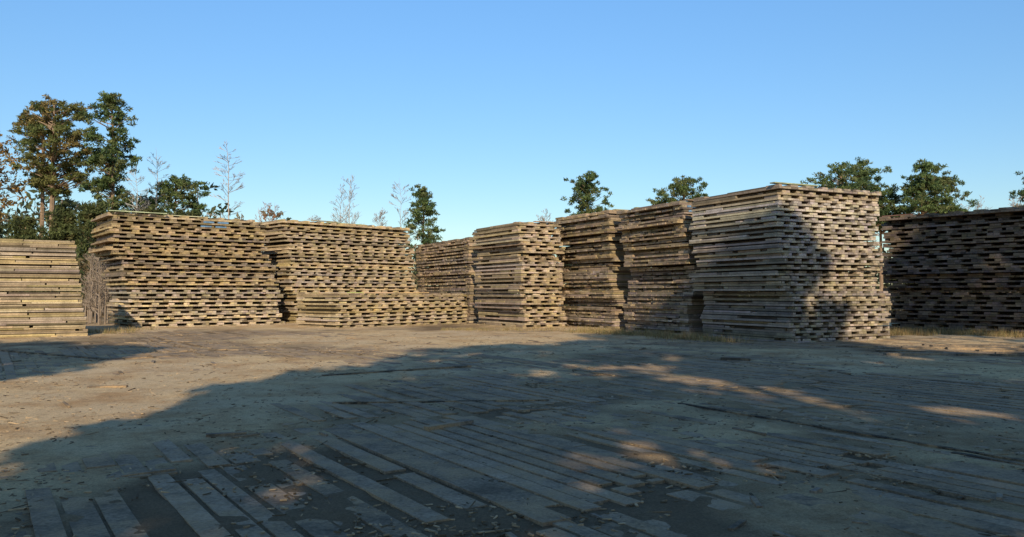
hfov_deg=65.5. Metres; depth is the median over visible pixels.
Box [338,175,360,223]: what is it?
bare tree
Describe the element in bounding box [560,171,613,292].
pine tree
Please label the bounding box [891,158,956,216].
pine tree
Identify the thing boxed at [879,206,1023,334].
timber mat stack
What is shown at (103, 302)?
bare shrub
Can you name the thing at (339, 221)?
bare tree
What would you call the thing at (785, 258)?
timber mat stack
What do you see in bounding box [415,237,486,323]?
timber mat stack
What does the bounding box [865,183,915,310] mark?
pine tree
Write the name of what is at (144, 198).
pine tree
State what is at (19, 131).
pine tree
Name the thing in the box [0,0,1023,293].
sky
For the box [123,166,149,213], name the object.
bare tree
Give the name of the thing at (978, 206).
bare tree
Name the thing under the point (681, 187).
pine tree
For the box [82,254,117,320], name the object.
bare shrub
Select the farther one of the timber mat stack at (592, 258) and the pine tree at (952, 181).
the pine tree at (952, 181)
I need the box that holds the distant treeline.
[0,182,901,310]
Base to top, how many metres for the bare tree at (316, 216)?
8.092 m
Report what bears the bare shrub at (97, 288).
on the ground at (154, 512)
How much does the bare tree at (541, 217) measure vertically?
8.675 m
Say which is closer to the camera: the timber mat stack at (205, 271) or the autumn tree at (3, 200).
the timber mat stack at (205, 271)
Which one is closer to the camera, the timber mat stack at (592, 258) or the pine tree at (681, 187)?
the timber mat stack at (592, 258)
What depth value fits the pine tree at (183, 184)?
61.54 m
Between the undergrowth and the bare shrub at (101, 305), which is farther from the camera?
the undergrowth
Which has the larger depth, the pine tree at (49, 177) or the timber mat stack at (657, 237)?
the pine tree at (49, 177)
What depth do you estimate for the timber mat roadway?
8.08 m
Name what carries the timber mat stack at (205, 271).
on the ground at (154, 512)
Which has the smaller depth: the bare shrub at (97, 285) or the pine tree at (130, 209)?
the bare shrub at (97, 285)
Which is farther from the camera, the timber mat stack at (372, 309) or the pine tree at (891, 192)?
the pine tree at (891, 192)
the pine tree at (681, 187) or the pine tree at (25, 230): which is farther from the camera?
the pine tree at (681, 187)
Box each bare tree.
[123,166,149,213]
[139,154,175,214]
[206,141,243,218]
[255,202,280,259]
[307,215,320,221]
[329,184,350,222]
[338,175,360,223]
[372,208,386,225]
[389,181,420,277]
[537,209,552,304]
[960,195,988,210]
[1008,196,1023,206]
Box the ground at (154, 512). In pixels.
[0,295,1023,536]
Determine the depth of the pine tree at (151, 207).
58.15 m
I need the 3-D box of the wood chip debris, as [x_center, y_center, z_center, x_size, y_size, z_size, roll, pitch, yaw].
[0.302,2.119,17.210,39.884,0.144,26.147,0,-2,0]
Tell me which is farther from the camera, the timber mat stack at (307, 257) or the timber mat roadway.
the timber mat stack at (307, 257)
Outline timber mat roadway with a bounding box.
[0,329,1023,536]
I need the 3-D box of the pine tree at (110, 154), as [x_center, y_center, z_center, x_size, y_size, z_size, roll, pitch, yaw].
[-28.013,-4.489,55.209,4.401,15.752,4.495,2,-2,-43]
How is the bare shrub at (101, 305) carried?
on the ground at (154, 512)
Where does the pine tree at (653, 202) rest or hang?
on the ground at (154, 512)
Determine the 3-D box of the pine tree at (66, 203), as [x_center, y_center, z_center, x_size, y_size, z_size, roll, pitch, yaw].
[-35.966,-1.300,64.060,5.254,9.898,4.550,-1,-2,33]
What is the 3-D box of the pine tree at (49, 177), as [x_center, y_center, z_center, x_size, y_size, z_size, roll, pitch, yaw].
[-31.517,-4.294,54.990,5.601,15.328,6.789,0,-2,0]
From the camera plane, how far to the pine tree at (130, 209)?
62.40 m
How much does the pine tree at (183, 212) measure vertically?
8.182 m
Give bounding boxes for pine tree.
[0,215,45,291]
[8,100,75,238]
[10,94,99,291]
[31,207,93,292]
[44,194,81,240]
[61,199,119,303]
[71,90,142,315]
[74,204,90,307]
[116,199,137,285]
[127,192,160,289]
[135,199,176,289]
[147,173,224,216]
[174,208,196,215]
[400,184,445,291]
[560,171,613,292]
[645,196,673,204]
[652,175,708,202]
[800,161,875,286]
[829,157,899,295]
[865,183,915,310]
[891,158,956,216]
[913,170,978,213]
[1009,171,1023,206]
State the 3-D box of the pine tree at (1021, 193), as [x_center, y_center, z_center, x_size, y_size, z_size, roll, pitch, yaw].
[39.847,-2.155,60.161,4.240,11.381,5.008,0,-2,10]
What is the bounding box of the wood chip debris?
[0,333,1023,536]
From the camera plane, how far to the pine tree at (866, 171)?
61.20 m
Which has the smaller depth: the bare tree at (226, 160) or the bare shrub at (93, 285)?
the bare shrub at (93, 285)
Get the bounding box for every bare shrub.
[79,245,106,322]
[81,273,102,319]
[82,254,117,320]
[83,256,119,322]
[83,263,104,307]
[86,253,115,321]
[91,262,111,324]
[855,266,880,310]
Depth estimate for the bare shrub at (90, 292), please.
42.19 m
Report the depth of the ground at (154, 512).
9.90 m
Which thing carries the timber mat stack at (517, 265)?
on the ground at (154, 512)
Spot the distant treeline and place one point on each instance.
(214, 208)
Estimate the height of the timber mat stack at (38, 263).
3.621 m
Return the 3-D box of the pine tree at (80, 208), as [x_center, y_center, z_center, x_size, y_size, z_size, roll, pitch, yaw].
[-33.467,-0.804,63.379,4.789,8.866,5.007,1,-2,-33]
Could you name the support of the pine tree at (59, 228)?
on the ground at (154, 512)
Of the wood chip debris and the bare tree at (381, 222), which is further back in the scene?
the bare tree at (381, 222)
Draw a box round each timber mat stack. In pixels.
[0,239,87,337]
[88,210,284,327]
[259,219,418,322]
[296,292,467,327]
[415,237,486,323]
[472,221,566,327]
[554,209,648,328]
[615,199,736,334]
[689,182,891,342]
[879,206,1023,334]
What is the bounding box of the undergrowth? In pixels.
[0,247,166,318]
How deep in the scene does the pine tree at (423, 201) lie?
61.61 m
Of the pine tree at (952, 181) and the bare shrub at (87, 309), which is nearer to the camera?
the bare shrub at (87, 309)
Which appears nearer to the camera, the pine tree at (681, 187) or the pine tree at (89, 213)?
the pine tree at (89, 213)
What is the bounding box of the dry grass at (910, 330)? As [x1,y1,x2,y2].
[87,324,1023,342]
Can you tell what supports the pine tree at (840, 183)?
on the ground at (154, 512)
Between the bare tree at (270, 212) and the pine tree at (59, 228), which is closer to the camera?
the pine tree at (59, 228)
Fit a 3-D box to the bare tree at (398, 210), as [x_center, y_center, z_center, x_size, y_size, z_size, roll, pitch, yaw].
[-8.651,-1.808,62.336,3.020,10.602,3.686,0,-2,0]
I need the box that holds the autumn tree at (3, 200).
[0,134,34,220]
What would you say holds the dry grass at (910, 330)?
on the ground at (154, 512)
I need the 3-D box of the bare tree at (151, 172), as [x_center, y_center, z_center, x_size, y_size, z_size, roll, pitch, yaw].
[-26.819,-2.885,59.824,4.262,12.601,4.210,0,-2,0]
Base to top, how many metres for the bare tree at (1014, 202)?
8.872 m

